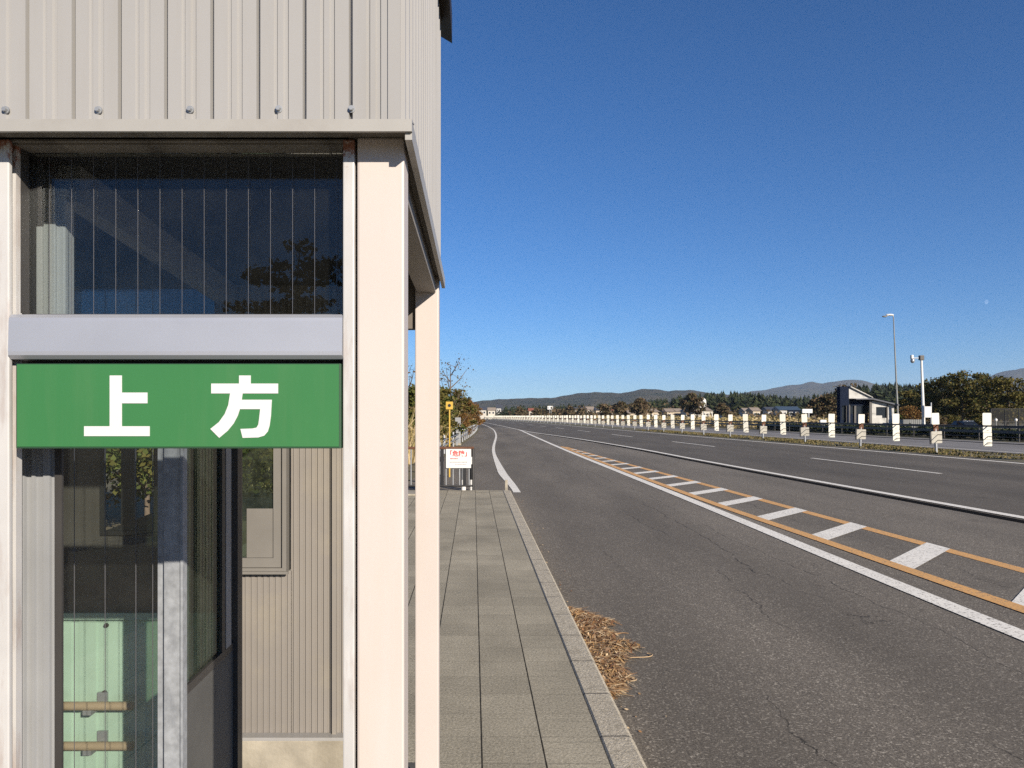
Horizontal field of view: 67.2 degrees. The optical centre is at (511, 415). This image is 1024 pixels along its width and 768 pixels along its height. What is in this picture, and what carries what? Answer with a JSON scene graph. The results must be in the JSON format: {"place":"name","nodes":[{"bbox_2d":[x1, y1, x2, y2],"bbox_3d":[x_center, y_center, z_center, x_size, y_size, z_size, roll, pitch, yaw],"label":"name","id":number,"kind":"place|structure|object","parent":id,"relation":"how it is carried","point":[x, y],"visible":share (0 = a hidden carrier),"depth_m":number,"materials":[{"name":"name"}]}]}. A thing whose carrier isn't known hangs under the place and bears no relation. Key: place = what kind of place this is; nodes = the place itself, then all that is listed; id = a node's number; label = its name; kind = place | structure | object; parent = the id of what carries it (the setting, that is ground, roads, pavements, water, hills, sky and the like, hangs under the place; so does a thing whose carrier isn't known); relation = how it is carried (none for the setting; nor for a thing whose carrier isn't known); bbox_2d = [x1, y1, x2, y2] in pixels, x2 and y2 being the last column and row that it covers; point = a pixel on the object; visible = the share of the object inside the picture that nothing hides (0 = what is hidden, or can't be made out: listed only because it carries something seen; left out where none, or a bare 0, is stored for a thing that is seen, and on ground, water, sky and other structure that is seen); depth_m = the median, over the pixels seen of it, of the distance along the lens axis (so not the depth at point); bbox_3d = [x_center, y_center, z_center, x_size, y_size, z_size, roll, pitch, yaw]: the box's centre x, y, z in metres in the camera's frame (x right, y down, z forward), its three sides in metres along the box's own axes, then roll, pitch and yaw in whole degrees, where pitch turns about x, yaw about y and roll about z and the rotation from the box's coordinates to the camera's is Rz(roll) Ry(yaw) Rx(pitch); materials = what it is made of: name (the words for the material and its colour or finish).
{"place":"outdoors","nodes":[
{"label":"outdoors","id":0,"kind":"place"},
{"bbox_2d":[242,490,611,767],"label":"pavement","id":1,"kind":"structure","parent":0,"point":[511,695],"depth_m":5.18,"materials":[{"name":"concrete"}]},
{"bbox_2d":[0,0,451,767],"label":"bus shelter","id":2,"kind":"object","parent":1,"relation":"on","point":[220,180],"visible":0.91,"depth_m":1.77,"materials":[{"name":"paint"}]},
{"bbox_2d":[74,250,188,767],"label":"door","id":3,"kind":"structure","parent":2,"relation":"in","point":[173,463],"depth_m":2.47,"materials":[{"name":"metal"}]},
{"bbox_2d":[16,364,342,447],"bbox_3d":[-0.689,-0.021,1.613,0.670,0.176,0.053,0,0,0],"label":"name sign","id":4,"kind":"object","parent":2,"relation":"attached to","point":[179,405],"visible":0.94,"depth_m":1.59,"materials":[{"name":"metal"}]},
{"bbox_2d":[21,149,342,313],"bbox_3d":[-0.705,-0.390,1.672,0.706,0.364,0.055,0,0,0],"label":"upper window","id":5,"kind":"structure","parent":2,"relation":"in","point":[28,161],"depth_m":1.67,"materials":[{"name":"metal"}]},
{"bbox_2d":[204,448,290,573],"bbox_3d":[-1.176,0.303,3.450,0.368,0.795,0.090,0,0,0],"label":"window","id":6,"kind":"structure","parent":2,"relation":"in","point":[268,529],"depth_m":3.44,"materials":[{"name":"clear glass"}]},
{"bbox_2d":[106,419,1023,544],"bbox_3d":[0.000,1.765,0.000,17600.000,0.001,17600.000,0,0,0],"label":"ground","id":7,"kind":"structure","parent":0,"point":[113,516],"depth_m":33.56,"materials":[{"name":"plant"}]},
{"bbox_2d":[106,451,153,507],"bbox_3d":[-7.113,0.364,12.947,3.122,2.807,3.284,0,0,0],"label":"shrub","id":8,"kind":"object","parent":7,"relation":"on","point":[108,497],"visible":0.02,"depth_m":12.79,"materials":[{"name":"green plant"}]},
{"bbox_2d":[106,448,268,515],"bbox_3d":[-5.343,0.418,11.581,2.658,2.697,3.470,0,0,-43],"label":"shrub","id":9,"kind":"object","parent":7,"relation":"on","point":[144,463],"visible":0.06,"depth_m":10.92,"materials":[{"name":"green plant"}]},
{"bbox_2d":[242,448,272,498],"bbox_3d":[-3.484,0.395,12.221,2.946,2.747,2.808,0,0,0],"label":"shrub","id":10,"kind":"object","parent":7,"relation":"on","point":[263,475],"visible":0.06,"depth_m":11.43,"materials":[{"name":"green plant"}]},
{"bbox_2d":[106,438,470,495],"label":"verge","id":11,"kind":"structure","parent":7,"relation":"on","point":[271,494],"depth_m":18.77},
{"bbox_2d":[408,385,440,441],"bbox_3d":[-4.579,0.186,33.895,2.930,3.166,2.657,0,0,-29],"label":"bank shrub","id":12,"kind":"object","parent":11,"relation":"on","point":[411,396],"visible":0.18,"depth_m":33.41,"materials":[{"name":"green plant"}]},
{"bbox_2d":[410,384,459,440],"bbox_3d":[-4.553,-0.102,39.908,3.479,3.746,2.811,0,0,16],"label":"bank shrub","id":13,"kind":"object","parent":11,"relation":"on","point":[443,392],"visible":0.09,"depth_m":40.06,"materials":[{"name":"green plant"}]},
{"bbox_2d":[440,386,467,437],"bbox_3d":[-4.314,-0.020,46.032,3.249,3.576,2.646,0,0,39],"label":"bank shrub","id":14,"kind":"object","parent":11,"relation":"on","point":[447,399],"visible":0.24,"depth_m":45.75,"materials":[{"name":"green plant"}]},
{"bbox_2d":[454,417,460,444],"bbox_3d":[-3.241,0.922,46.100,0.389,1.665,0.260,0,0,0],"label":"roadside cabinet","id":15,"kind":"object","parent":11,"relation":"on","point":[458,419],"visible":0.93,"depth_m":45.99,"materials":[{"name":"metal"}]},
{"bbox_2d":[440,353,475,423],"bbox_3d":[-3.781,-1.037,47.694,3.411,5.624,3.647,0,0,-18],"label":"bank shrub","id":16,"kind":"object","parent":11,"relation":"on","point":[450,387],"visible":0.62,"depth_m":47.85,"materials":[{"name":"brown plant"}]},
{"bbox_2d":[459,413,475,434],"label":"red shrub","id":17,"kind":"object","parent":11,"relation":"on","point":[464,416],"visible":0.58,"depth_m":59.88,"materials":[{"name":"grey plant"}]},
{"bbox_2d":[244,406,476,487],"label":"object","id":18,"kind":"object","parent":7,"relation":"on","point":[411,437],"depth_m":30.65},
{"bbox_2d":[408,447,474,489],"bbox_3d":[-1.655,1.217,17.050,1.650,1.077,0.064,0,0,0],"label":"pipe barrier","id":19,"kind":"object","parent":7,"relation":"on","point":[464,469],"visible":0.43,"depth_m":17.03,"materials":[{"name":"brown metal"}]},
{"bbox_2d":[446,449,470,467],"bbox_3d":[-1.181,0.938,17.001,0.552,0.420,0.017,0,0,0],"label":"warning sign","id":20,"kind":"object","parent":19,"relation":"hanging from","point":[458,458],"visible":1,"depth_m":17.00,"materials":[{"name":"metal"}]},
{"bbox_2d":[451,389,478,429],"bbox_3d":[-4.369,-0.228,61.963,3.499,4.000,3.155,0,0,10],"label":"bank shrub","id":21,"kind":"object","parent":7,"relation":"on","point":[465,402],"visible":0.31,"depth_m":61.64,"materials":[{"name":"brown plant"}]},
{"bbox_2d":[462,398,484,425],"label":"bank shrub","id":22,"kind":"object","parent":7,"relation":"on","point":[470,402],"visible":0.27,"depth_m":79.83,"materials":[{"name":"brown plant"}]},
{"bbox_2d":[472,404,485,424],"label":"bank shrub","id":23,"kind":"object","parent":7,"relation":"on","point":[477,412],"visible":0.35,"depth_m":107.69,"materials":[{"name":"brown plant"}]},
{"bbox_2d":[477,407,486,418],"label":"house","id":24,"kind":"structure","parent":7,"relation":"on","point":[483,416],"depth_m":420.00,"materials":[{"name":"stone"}]},
{"bbox_2d":[487,407,495,415],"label":"house","id":25,"kind":"structure","parent":7,"relation":"on","point":[491,411],"depth_m":430.00,"materials":[{"name":"white paint"}]},
{"bbox_2d":[514,406,525,415],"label":"autumn tree","id":26,"kind":"object","parent":7,"relation":"on","point":[519,411],"visible":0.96,"depth_m":338.76,"materials":[{"name":"brown plant"}]},
{"bbox_2d":[532,408,543,417],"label":"autumn tree","id":27,"kind":"object","parent":7,"relation":"on","point":[536,411],"visible":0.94,"depth_m":329.13,"materials":[{"name":"brown plant"}]},
{"bbox_2d":[563,406,575,414],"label":"autumn tree","id":28,"kind":"object","parent":7,"relation":"on","point":[568,410],"visible":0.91,"depth_m":318.73,"materials":[{"name":"brown plant"}]},
{"bbox_2d":[503,490,646,767],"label":"kerb","id":29,"kind":"structure","parent":7,"relation":"on","point":[619,745],"depth_m":4.90,"materials":[{"name":"concrete"}]},
{"bbox_2d":[596,403,611,416],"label":"autumn tree","id":30,"kind":"object","parent":7,"relation":"on","point":[604,409],"visible":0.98,"depth_m":299.00,"materials":[{"name":"brown plant"}]},
{"bbox_2d":[611,401,628,415],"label":"autumn tree","id":31,"kind":"object","parent":7,"relation":"on","point":[620,407],"visible":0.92,"depth_m":258.99,"materials":[{"name":"brown plant"}]},
{"bbox_2d":[508,403,760,417],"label":"autumn wood","id":32,"kind":"object","parent":7,"relation":"on","point":[560,412],"visible":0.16,"depth_m":318.03,"materials":[{"name":"brown plant"}]},
{"bbox_2d":[629,397,654,415],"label":"autumn tree","id":33,"kind":"object","parent":7,"relation":"on","point":[640,404],"visible":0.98,"depth_m":238.73,"materials":[{"name":"brown plant"}]},
{"bbox_2d":[679,415,684,431],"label":"cable post","id":34,"kind":"object","parent":7,"relation":"on","point":[681,424],"visible":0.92,"depth_m":79.67,"materials":[{"name":"white metal"}]},
{"bbox_2d":[679,392,707,414],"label":"autumn tree","id":35,"kind":"object","parent":7,"relation":"on","point":[694,403],"visible":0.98,"depth_m":229.41,"materials":[{"name":"brown plant"}]},
{"bbox_2d":[700,415,706,433],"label":"cable post","id":36,"kind":"object","parent":7,"relation":"on","point":[702,426],"visible":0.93,"depth_m":72.62,"materials":[{"name":"white metal"}]},
{"bbox_2d":[408,427,1023,767],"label":"bus bay","id":37,"kind":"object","parent":7,"relation":"on","point":[766,650],"visible":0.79,"depth_m":6.87,"materials":[{"name":"asphalt"}]},
{"bbox_2d":[446,402,452,476],"bbox_3d":[-1.786,0.672,21.987,0.200,2.165,0.074,0,0,0],"label":"yellow marker","id":38,"kind":"object","parent":37,"relation":"on","point":[449,405],"visible":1,"depth_m":21.95,"materials":[{"name":"paint"}]},
{"bbox_2d":[470,457,471,489],"bbox_3d":[-0.935,1.353,18.000,0.116,0.805,0.116,0,0,0],"label":"bollard","id":39,"kind":"object","parent":37,"relation":"on","point":[471,474],"visible":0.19,"depth_m":17.95,"materials":[{"name":"metal"}]},
{"bbox_2d":[535,539,652,744],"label":"dry litter","id":40,"kind":"object","parent":37,"relation":"on","point":[616,677],"visible":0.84,"depth_m":5.63,"materials":[{"name":"plant"}]},
{"bbox_2d":[520,430,1023,640],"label":"road marking","id":41,"kind":"object","parent":37,"relation":"on","point":[1005,628],"visible":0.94,"depth_m":8.60,"materials":[{"name":"white paint"}]},
{"bbox_2d":[542,434,1023,522],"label":"asphalt seam","id":42,"kind":"object","parent":37,"relation":"on","point":[962,510],"visible":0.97,"depth_m":17.71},
{"bbox_2d":[560,446,1023,612],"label":"road marking","id":43,"kind":"object","parent":37,"relation":"on","point":[988,597],"visible":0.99,"depth_m":9.73,"materials":[{"name":"orange paint"}]},
{"bbox_2d":[566,447,1023,572],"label":"road marking","id":44,"kind":"object","parent":37,"relation":"on","point":[994,562],"visible":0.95,"depth_m":11.61,"materials":[{"name":"orange paint"}]},
{"bbox_2d":[571,449,1023,605],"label":"road marking","id":45,"kind":"object","parent":37,"relation":"on","point":[914,558],"visible":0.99,"depth_m":11.49,"materials":[{"name":"white paint"}]},
{"bbox_2d":[713,403,731,416],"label":"autumn tree","id":46,"kind":"object","parent":7,"relation":"on","point":[722,408],"visible":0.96,"depth_m":238.95,"materials":[{"name":"brown plant"}]},
{"bbox_2d":[588,415,868,428],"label":"dry reeds","id":47,"kind":"object","parent":7,"relation":"on","point":[750,418],"visible":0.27,"depth_m":121.15,"materials":[{"name":"beige plant"}]},
{"bbox_2d":[726,415,733,435],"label":"cable post","id":48,"kind":"object","parent":7,"relation":"on","point":[729,429],"visible":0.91,"depth_m":65.52,"materials":[{"name":"white metal"}]},
{"bbox_2d":[478,419,1023,518],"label":"carriageway","id":49,"kind":"structure","parent":7,"relation":"on","point":[991,485],"depth_m":27.64,"materials":[{"name":"asphalt"}]},
{"bbox_2d":[483,424,519,491],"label":"road marking","id":50,"kind":"object","parent":49,"relation":"on","point":[503,474],"visible":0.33,"depth_m":24.09,"materials":[{"name":"white paint"}]},
{"bbox_2d":[501,420,1023,463],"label":"road marking","id":51,"kind":"object","parent":49,"relation":"on","point":[831,447],"visible":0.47,"depth_m":39.93,"materials":[{"name":"white paint"}]},
{"bbox_2d":[533,432,1023,518],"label":"road marking","id":52,"kind":"object","parent":49,"relation":"on","point":[989,511],"visible":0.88,"depth_m":18.41,"materials":[{"name":"white paint"}]},
{"bbox_2d":[814,458,942,473],"bbox_3d":[12.667,1.737,27.550,0.161,0.001,8.630,0,0,-4],"label":"road marking","id":53,"kind":"object","parent":49,"relation":"on","point":[881,466],"visible":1,"depth_m":26.48,"materials":[{"name":"white paint"}]},
{"bbox_2d":[486,381,1020,418],"bbox_3d":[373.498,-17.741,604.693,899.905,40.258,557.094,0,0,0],"label":"conifer wood","id":54,"kind":"object","parent":7,"relation":"on","point":[735,400],"visible":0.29,"depth_m":385.76,"materials":[{"name":"plant"}]},
{"bbox_2d":[497,419,1023,453],"bbox_3d":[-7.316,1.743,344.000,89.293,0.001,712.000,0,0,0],"label":"carriageway","id":55,"kind":"structure","parent":7,"relation":"on","point":[1011,447],"depth_m":57.11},
{"bbox_2d":[553,422,1018,452],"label":"road marking","id":56,"kind":"object","parent":55,"relation":"on","point":[847,441],"visible":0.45,"depth_m":50.53,"materials":[{"name":"white paint"}]},
{"bbox_2d":[759,415,766,437],"bbox_3d":[19.082,0.833,58.558,0.601,1.863,0.153,2,0,-9],"label":"cable post","id":57,"kind":"object","parent":7,"relation":"on","point":[762,428],"visible":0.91,"depth_m":58.50,"materials":[{"name":"white metal"}]},
{"bbox_2d":[536,409,1020,423],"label":"scrub","id":58,"kind":"object","parent":7,"relation":"on","point":[797,414],"visible":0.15,"depth_m":206.69,"materials":[{"name":"brown plant"}]},
{"bbox_2d":[541,418,1023,441],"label":"guardrail","id":59,"kind":"object","parent":7,"relation":"on","point":[944,430],"visible":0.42,"depth_m":69.36,"materials":[{"name":"metal"}]},
{"bbox_2d":[799,414,808,441],"bbox_3d":[19.529,0.821,51.491,0.610,1.891,0.155,-2,1,4],"label":"cable post","id":60,"kind":"object","parent":7,"relation":"on","point":[803,431],"visible":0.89,"depth_m":51.43,"materials":[{"name":"white metal"}]},
{"bbox_2d":[804,398,826,420],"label":"autumn tree","id":61,"kind":"object","parent":7,"relation":"on","point":[812,404],"visible":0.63,"depth_m":159.57,"materials":[{"name":"brown plant"}]},
{"bbox_2d":[812,393,836,416],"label":"autumn tree","id":62,"kind":"object","parent":7,"relation":"on","point":[825,407],"visible":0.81,"depth_m":149.70,"materials":[{"name":"brown plant"}]},
{"bbox_2d":[828,383,866,409],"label":"autumn tree","id":63,"kind":"object","parent":7,"relation":"on","point":[833,406],"visible":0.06,"depth_m":134.71,"materials":[{"name":"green plant"}]},
{"bbox_2d":[855,414,865,445],"bbox_3d":[20.095,0.831,44.431,0.602,1.867,0.153,1,0,-3],"label":"cable post","id":64,"kind":"object","parent":7,"relation":"on","point":[858,432],"visible":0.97,"depth_m":44.37,"materials":[{"name":"white metal"}]},
{"bbox_2d":[827,386,898,432],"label":"opposite shelter","id":65,"kind":"object","parent":7,"relation":"on","point":[852,403],"visible":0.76,"depth_m":85.10,"materials":[{"name":"paint"}]},
{"bbox_2d":[842,406,845,419],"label":"window","id":66,"kind":"structure","parent":65,"relation":"in","point":[843,407],"depth_m":85.39,"materials":[{"name":"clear glass"}]},
{"bbox_2d":[850,406,867,413],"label":"window","id":67,"kind":"structure","parent":65,"relation":"in","point":[859,409],"depth_m":85.85,"materials":[{"name":"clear glass"}]},
{"bbox_2d":[876,407,886,417],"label":"window","id":68,"kind":"structure","parent":65,"relation":"in","point":[880,411],"depth_m":85.20,"materials":[{"name":"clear glass"}]},
{"bbox_2d":[756,421,1023,440],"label":"hedge","id":69,"kind":"object","parent":7,"relation":"on","point":[947,434],"visible":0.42,"depth_m":66.80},
{"bbox_2d":[882,314,898,413],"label":"street lamp","id":70,"kind":"object","parent":7,"relation":"on","point":[897,408],"visible":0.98,"depth_m":85.94,"materials":[{"name":"grey metal"}]},
{"bbox_2d":[895,405,921,418],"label":"bush","id":71,"kind":"object","parent":7,"relation":"on","point":[905,411],"visible":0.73,"depth_m":95.41,"materials":[{"name":"brown plant"}]},
{"bbox_2d":[899,419,921,427],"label":"corrugated fence","id":72,"kind":"object","parent":7,"relation":"on","point":[911,421],"visible":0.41,"depth_m":84.03,"materials":[{"name":"grey metal"}]},
{"bbox_2d":[895,390,925,418],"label":"roadside tree","id":73,"kind":"object","parent":7,"relation":"on","point":[908,395],"visible":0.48,"depth_m":111.63,"materials":[{"name":"green plant"}]},
{"bbox_2d":[910,355,924,423],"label":"camera pole","id":74,"kind":"object","parent":7,"relation":"on","point":[920,358],"visible":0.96,"depth_m":81.89,"materials":[{"name":"metal"}]},
{"bbox_2d":[923,403,931,423],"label":"notice board","id":75,"kind":"object","parent":74,"relation":"attached to","point":[927,412],"visible":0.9,"depth_m":81.00,"materials":[{"name":"white paint"}]},
{"bbox_2d":[907,383,945,422],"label":"roadside tree","id":76,"kind":"object","parent":7,"relation":"on","point":[918,388],"visible":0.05,"depth_m":117.33,"materials":[{"name":"green plant"}]},
{"bbox_2d":[929,413,941,451],"bbox_3d":[20.536,0.811,37.391,0.618,1.913,0.157,-2,-1,-7],"label":"cable post","id":77,"kind":"object","parent":7,"relation":"on","point":[934,437],"visible":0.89,"depth_m":37.34,"materials":[{"name":"white metal"}]},
{"bbox_2d":[925,416,949,424],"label":"bush","id":78,"kind":"object","parent":7,"relation":"on","point":[942,421],"visible":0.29,"depth_m":89.64,"materials":[{"name":"grey plant"}]},
{"bbox_2d":[912,376,974,420],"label":"roadside tree","id":79,"kind":"object","parent":7,"relation":"on","point":[933,397],"visible":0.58,"depth_m":103.37,"materials":[{"name":"green plant"}]},
{"bbox_2d":[942,414,961,424],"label":"bush","id":80,"kind":"object","parent":7,"relation":"on","point":[950,419],"visible":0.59,"depth_m":91.50,"materials":[{"name":"green plant"}]},
{"bbox_2d":[950,421,977,424],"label":"parked car","id":81,"kind":"object","parent":7,"relation":"on","point":[964,423],"visible":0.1,"depth_m":87.42,"materials":[{"name":"blue paint"}]},
{"bbox_2d":[936,369,995,420],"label":"roadside tree","id":82,"kind":"object","parent":7,"relation":"on","point":[961,377],"visible":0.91,"depth_m":98.88,"materials":[{"name":"green plant"}]},
{"bbox_2d":[971,413,981,424],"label":"bush","id":83,"kind":"object","parent":7,"relation":"on","point":[977,418],"visible":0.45,"depth_m":89.71,"materials":[{"name":"green plant"}]},
{"bbox_2d":[959,372,1019,419],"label":"roadside tree","id":84,"kind":"object","parent":7,"relation":"on","point":[981,376],"visible":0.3,"depth_m":102.39,"materials":[{"name":"green plant"}]},
{"bbox_2d":[979,375,1023,428],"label":"roadside tree","id":85,"kind":"object","parent":7,"relation":"on","point":[1007,383],"visible":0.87,"depth_m":95.62,"materials":[{"name":"green plant"}]},
{"bbox_2d":[990,409,1023,429],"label":"fence","id":86,"kind":"object","parent":7,"relation":"on","point":[992,411],"visible":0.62,"depth_m":80.03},
{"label":"cable post","id":87,"kind":"object","parent":7,"relation":"on","visible":0},
{"bbox_2d":[521,417,1023,444],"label":"median cable","id":88,"kind":"object","parent":87,"relation":"attached to","point":[849,431],"visible":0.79,"depth_m":42.91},
{"bbox_2d":[691,414,694,428],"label":"glare board","id":89,"kind":"object","parent":88,"relation":"attached to","point":[692,421],"visible":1,"depth_m":76.13,"materials":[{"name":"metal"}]},
{"bbox_2d":[714,414,718,430],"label":"glare board","id":90,"kind":"object","parent":88,"relation":"attached to","point":[716,423],"visible":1,"depth_m":69.09,"materials":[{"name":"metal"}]},
{"bbox_2d":[743,414,748,431],"bbox_3d":[18.847,0.583,62.103,0.424,1.477,0.079,-1,-2,11],"label":"glare board","id":91,"kind":"object","parent":88,"relation":"attached to","point":[745,423],"visible":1,"depth_m":62.07,"materials":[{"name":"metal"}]},
{"bbox_2d":[780,414,785,434],"bbox_3d":[19.335,0.590,54.968,0.421,1.466,0.079,-1,2,6],"label":"glare board","id":92,"kind":"object","parent":88,"relation":"attached to","point":[782,420],"visible":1,"depth_m":54.94,"materials":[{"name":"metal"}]},
{"bbox_2d":[828,414,834,436],"bbox_3d":[19.900,0.594,47.957,0.420,1.463,0.078,1,0,1],"label":"glare board","id":93,"kind":"object","parent":88,"relation":"attached to","point":[831,418],"visible":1,"depth_m":47.92,"materials":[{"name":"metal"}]},
{"bbox_2d":[892,414,899,440],"bbox_3d":[20.357,0.600,40.844,0.417,1.454,0.078,-1,2,-6],"label":"glare board","id":94,"kind":"object","parent":88,"relation":"attached to","point":[895,421],"visible":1,"depth_m":40.81,"materials":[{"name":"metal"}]},
{"bbox_2d":[982,413,991,445],"bbox_3d":[20.864,0.595,33.829,0.419,1.460,0.078,0,0,0],"label":"glare board","id":95,"kind":"object","parent":88,"relation":"attached to","point":[986,421],"visible":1,"depth_m":33.79,"materials":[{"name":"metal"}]},
{"bbox_2d":[474,389,802,409],"bbox_3d":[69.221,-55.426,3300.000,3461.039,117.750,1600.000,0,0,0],"label":"hills","id":96,"kind":"structure","parent":0,"point":[592,399],"depth_m":2960.62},
{"bbox_2d":[661,408,681,417],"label":"house","id":97,"kind":"structure","parent":0,"point":[676,412],"depth_m":251.20,"materials":[{"name":"white paint"}]},
{"bbox_2d":[680,407,713,417],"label":"house","id":98,"kind":"structure","parent":0,"point":[708,410],"depth_m":240.00,"materials":[{"name":"white paint"}]},
{"bbox_2d":[408,0,1023,401],"label":"sky","id":99,"kind":"structure","parent":0,"point":[716,196],"materials":[{"name":"blue"}]},
{"bbox_2d":[745,407,761,418],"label":"house","id":100,"kind":"structure","parent":0,"point":[752,410],"depth_m":281.64,"materials":[{"name":"white paint"}]},
{"bbox_2d":[761,407,773,415],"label":"house","id":101,"kind":"structure","parent":0,"point":[763,409],"depth_m":292.83,"materials":[{"name":"white metal"}]},
{"bbox_2d":[772,406,787,415],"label":"house","id":102,"kind":"structure","parent":0,"point":[783,409],"depth_m":271.52,"materials":[{"name":"white metal"}]},
{"bbox_2d":[784,406,800,419],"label":"house","id":103,"kind":"structure","parent":0,"point":[794,409],"depth_m":280.29,"materials":[{"name":"blue metal"}]},
{"bbox_2d":[639,429,1023,458],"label":"verge grass","id":104,"kind":"structure","parent":0,"point":[942,451],"depth_m":43.64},
{"bbox_2d":[728,368,1023,399],"bbox_3d":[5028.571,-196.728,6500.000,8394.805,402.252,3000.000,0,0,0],"label":"hills","id":105,"kind":"structure","parent":0,"point":[810,389],"depth_m":6007.76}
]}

